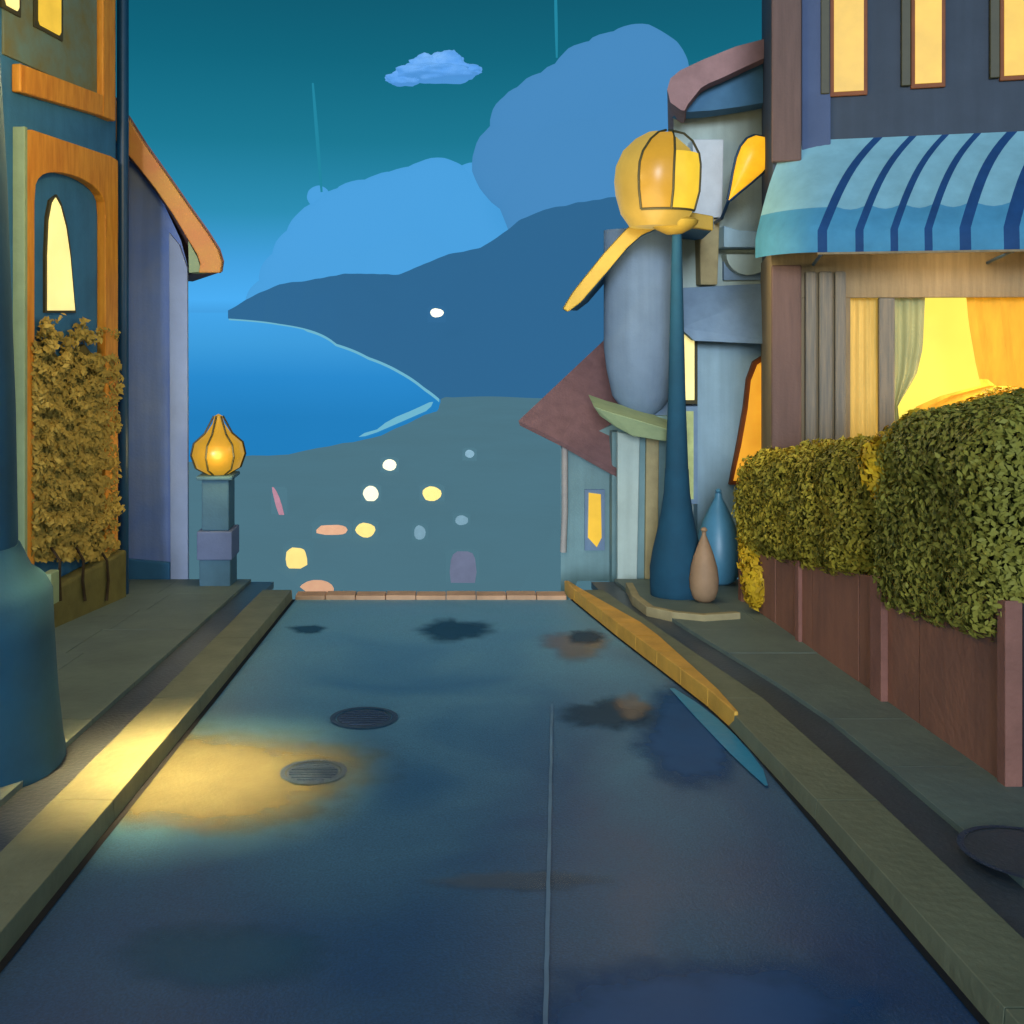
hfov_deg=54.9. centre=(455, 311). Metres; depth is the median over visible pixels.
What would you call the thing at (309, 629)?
puddle
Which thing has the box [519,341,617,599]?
brown roof house
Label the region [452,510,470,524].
distant house
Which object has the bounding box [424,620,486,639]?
puddle
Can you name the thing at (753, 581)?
trailing vine
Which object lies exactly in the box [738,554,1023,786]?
planter wall
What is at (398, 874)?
road
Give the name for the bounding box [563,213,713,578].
bay house
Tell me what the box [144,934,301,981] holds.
puddle
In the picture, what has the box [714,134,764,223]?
wall lamp
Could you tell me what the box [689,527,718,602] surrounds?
teardrop jar
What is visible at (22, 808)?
gutter channel
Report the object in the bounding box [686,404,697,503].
window
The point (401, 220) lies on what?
cloud
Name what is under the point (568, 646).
puddle
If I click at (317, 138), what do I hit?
vapour trail
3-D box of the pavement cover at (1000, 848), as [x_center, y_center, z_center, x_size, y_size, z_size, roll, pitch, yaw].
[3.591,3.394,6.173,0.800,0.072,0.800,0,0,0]
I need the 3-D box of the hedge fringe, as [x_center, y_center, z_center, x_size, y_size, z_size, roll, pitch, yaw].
[4.355,1.652,11.833,0.280,0.712,2.673,0,0,-4]
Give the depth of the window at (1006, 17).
12.78 m
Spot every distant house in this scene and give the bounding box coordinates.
[271,484,289,514]
[282,539,314,568]
[293,563,346,591]
[311,513,355,538]
[352,515,380,538]
[361,481,382,500]
[380,454,399,471]
[411,520,428,540]
[418,480,445,500]
[427,306,446,321]
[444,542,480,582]
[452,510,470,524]
[462,446,476,460]
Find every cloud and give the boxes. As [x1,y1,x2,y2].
[246,157,507,298]
[385,50,481,86]
[472,24,688,228]
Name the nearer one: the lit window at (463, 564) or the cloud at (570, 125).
the lit window at (463, 564)
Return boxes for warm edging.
[564,581,737,725]
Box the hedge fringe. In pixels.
[778,432,873,456]
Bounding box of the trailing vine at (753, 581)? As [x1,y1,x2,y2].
[736,524,764,611]
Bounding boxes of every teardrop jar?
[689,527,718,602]
[697,488,739,584]
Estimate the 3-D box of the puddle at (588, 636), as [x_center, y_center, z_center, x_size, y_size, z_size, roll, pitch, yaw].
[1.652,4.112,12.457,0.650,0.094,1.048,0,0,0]
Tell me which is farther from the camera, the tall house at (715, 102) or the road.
the tall house at (715, 102)
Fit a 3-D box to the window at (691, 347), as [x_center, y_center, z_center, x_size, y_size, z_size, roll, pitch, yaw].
[4.000,0.897,17.335,0.404,1.405,0.510,0,0,0]
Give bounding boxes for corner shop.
[761,0,1023,453]
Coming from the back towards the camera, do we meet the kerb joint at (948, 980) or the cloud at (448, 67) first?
the cloud at (448, 67)
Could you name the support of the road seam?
on the road
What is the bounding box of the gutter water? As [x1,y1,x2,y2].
[670,688,767,784]
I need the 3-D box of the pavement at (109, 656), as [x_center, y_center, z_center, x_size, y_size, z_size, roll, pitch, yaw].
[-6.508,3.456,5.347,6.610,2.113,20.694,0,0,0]
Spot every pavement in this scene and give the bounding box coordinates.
[0,579,250,806]
[614,579,1023,887]
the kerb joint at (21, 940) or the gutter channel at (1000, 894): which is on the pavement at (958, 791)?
the gutter channel at (1000, 894)
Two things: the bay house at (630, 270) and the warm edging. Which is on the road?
the warm edging
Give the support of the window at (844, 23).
in the corner shop
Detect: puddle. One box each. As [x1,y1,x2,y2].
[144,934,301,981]
[293,626,322,632]
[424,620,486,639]
[534,965,876,1023]
[549,636,600,656]
[567,700,649,727]
[571,631,601,641]
[619,696,645,717]
[636,692,729,782]
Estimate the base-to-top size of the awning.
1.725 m
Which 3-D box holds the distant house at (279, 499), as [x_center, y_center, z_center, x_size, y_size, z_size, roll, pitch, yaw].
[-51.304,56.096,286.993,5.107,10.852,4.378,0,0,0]
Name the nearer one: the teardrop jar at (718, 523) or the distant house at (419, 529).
the teardrop jar at (718, 523)
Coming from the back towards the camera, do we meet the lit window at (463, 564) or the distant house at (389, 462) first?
the distant house at (389, 462)
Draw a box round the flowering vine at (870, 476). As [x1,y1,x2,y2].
[856,408,926,504]
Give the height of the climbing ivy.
3.995 m
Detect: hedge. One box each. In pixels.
[731,435,995,583]
[871,387,1023,641]
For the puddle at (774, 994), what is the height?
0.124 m
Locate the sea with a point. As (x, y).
(265, 389)
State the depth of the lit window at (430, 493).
302.88 m
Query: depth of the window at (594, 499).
16.95 m
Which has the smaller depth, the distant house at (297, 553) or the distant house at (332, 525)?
the distant house at (297, 553)
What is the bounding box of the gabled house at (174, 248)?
[116,98,223,578]
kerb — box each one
[0,590,291,960]
[584,590,1023,1023]
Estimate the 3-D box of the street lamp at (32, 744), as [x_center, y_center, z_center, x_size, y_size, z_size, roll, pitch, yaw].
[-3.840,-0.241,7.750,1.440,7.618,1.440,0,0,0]
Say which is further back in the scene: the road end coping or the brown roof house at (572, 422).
the brown roof house at (572, 422)
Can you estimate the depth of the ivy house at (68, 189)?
12.99 m
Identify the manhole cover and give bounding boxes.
[280,759,346,783]
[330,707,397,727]
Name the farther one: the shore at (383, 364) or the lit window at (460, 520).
the shore at (383, 364)
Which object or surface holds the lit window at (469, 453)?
in the distant house at (469, 453)
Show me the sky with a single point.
(220, 91)
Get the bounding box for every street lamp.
[0,65,65,786]
[614,129,701,599]
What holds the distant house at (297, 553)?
on the ground
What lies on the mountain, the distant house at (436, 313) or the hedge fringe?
the distant house at (436, 313)
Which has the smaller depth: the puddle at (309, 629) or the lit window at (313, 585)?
the puddle at (309, 629)
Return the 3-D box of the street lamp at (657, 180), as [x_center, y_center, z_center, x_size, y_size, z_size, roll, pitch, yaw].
[2.974,0.746,14.378,1.300,6.840,1.333,0,0,0]
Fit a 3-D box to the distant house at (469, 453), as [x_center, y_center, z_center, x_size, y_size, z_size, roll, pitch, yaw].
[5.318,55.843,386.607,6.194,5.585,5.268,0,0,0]
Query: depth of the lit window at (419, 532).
251.77 m
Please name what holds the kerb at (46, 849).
on the road
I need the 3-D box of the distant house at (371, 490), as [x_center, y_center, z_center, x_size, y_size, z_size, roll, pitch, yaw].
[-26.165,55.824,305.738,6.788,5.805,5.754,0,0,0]
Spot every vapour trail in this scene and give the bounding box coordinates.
[312,83,322,191]
[554,0,557,57]
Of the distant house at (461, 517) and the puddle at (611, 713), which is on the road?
the puddle at (611, 713)
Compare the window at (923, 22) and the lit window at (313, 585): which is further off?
the lit window at (313, 585)
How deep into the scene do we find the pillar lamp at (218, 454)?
15.13 m
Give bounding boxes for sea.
[188,313,440,461]
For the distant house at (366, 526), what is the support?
on the ground
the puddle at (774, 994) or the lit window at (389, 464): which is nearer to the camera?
the puddle at (774, 994)
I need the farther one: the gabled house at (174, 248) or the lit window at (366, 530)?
the lit window at (366, 530)
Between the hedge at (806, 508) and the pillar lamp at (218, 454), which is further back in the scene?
the pillar lamp at (218, 454)
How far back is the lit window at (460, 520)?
265.79 m
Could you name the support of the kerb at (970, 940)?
on the ground
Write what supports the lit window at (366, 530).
in the distant house at (366, 526)
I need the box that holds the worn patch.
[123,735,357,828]
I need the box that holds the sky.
[116,0,761,312]
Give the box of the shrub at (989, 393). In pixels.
[936,385,1017,431]
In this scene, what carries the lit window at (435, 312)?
in the distant house at (436, 313)
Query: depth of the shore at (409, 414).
555.71 m
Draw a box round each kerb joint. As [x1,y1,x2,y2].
[0,599,295,972]
[570,599,989,1023]
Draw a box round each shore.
[229,319,438,401]
[359,402,432,436]
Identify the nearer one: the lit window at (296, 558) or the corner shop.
the corner shop
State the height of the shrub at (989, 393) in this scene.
1.434 m
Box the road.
[0,600,979,1023]
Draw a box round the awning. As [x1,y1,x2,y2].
[755,131,1023,265]
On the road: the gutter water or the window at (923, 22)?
the gutter water
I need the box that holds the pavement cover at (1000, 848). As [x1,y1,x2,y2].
[957,825,1023,877]
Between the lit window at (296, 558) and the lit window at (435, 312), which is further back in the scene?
the lit window at (435, 312)
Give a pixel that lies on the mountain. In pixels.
(510, 327)
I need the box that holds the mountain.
[228,197,628,398]
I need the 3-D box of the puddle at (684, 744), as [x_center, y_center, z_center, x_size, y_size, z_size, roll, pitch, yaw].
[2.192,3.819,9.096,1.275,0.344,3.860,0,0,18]
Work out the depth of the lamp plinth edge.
12.93 m
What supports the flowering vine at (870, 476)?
attached to the hedge at (960, 486)
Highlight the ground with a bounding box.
[189,396,737,599]
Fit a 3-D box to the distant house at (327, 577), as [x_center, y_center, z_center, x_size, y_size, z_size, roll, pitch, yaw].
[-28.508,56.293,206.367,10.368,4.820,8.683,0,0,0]
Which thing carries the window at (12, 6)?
in the ivy house at (68, 189)
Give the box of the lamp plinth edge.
[626,583,739,621]
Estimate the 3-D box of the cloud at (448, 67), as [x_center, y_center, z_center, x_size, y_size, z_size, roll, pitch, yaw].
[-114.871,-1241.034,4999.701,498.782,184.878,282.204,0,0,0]
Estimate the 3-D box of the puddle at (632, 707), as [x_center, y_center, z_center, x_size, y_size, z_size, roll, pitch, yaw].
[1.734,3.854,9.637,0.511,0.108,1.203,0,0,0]
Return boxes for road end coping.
[295,591,566,599]
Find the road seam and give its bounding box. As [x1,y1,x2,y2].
[543,704,552,1023]
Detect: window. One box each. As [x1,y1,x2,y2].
[0,0,20,17]
[33,0,62,41]
[43,194,75,312]
[272,487,283,514]
[286,547,306,568]
[300,580,333,591]
[316,525,346,534]
[355,523,374,537]
[363,486,378,500]
[383,459,395,470]
[414,525,425,539]
[423,486,441,500]
[430,308,443,316]
[450,551,476,582]
[455,515,467,524]
[465,450,473,457]
[584,489,604,549]
[684,334,697,403]
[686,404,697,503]
[728,356,760,484]
[821,0,867,96]
[901,0,945,88]
[989,0,1023,80]
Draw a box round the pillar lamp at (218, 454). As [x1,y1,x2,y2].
[190,414,245,585]
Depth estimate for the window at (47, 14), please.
12.48 m
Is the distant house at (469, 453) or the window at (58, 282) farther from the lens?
the distant house at (469, 453)
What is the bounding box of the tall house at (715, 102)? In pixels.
[667,39,763,534]
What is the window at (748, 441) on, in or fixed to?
in the tall house at (715, 102)
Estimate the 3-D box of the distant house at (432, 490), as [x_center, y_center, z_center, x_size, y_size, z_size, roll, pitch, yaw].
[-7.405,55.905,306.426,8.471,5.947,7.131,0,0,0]
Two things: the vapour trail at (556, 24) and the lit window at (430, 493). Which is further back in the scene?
the vapour trail at (556, 24)
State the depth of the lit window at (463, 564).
214.77 m
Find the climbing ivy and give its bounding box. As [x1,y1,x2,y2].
[30,313,125,600]
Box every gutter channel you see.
[0,582,273,851]
[591,582,1023,937]
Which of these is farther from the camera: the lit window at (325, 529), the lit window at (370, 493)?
the lit window at (370, 493)
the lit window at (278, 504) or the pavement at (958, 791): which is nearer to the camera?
the pavement at (958, 791)
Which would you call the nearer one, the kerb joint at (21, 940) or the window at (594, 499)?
the kerb joint at (21, 940)
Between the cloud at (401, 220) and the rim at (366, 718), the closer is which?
the rim at (366, 718)
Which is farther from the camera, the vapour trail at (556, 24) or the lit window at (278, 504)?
the vapour trail at (556, 24)
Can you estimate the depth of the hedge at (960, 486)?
7.91 m
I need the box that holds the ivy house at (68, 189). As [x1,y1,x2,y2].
[0,0,128,627]

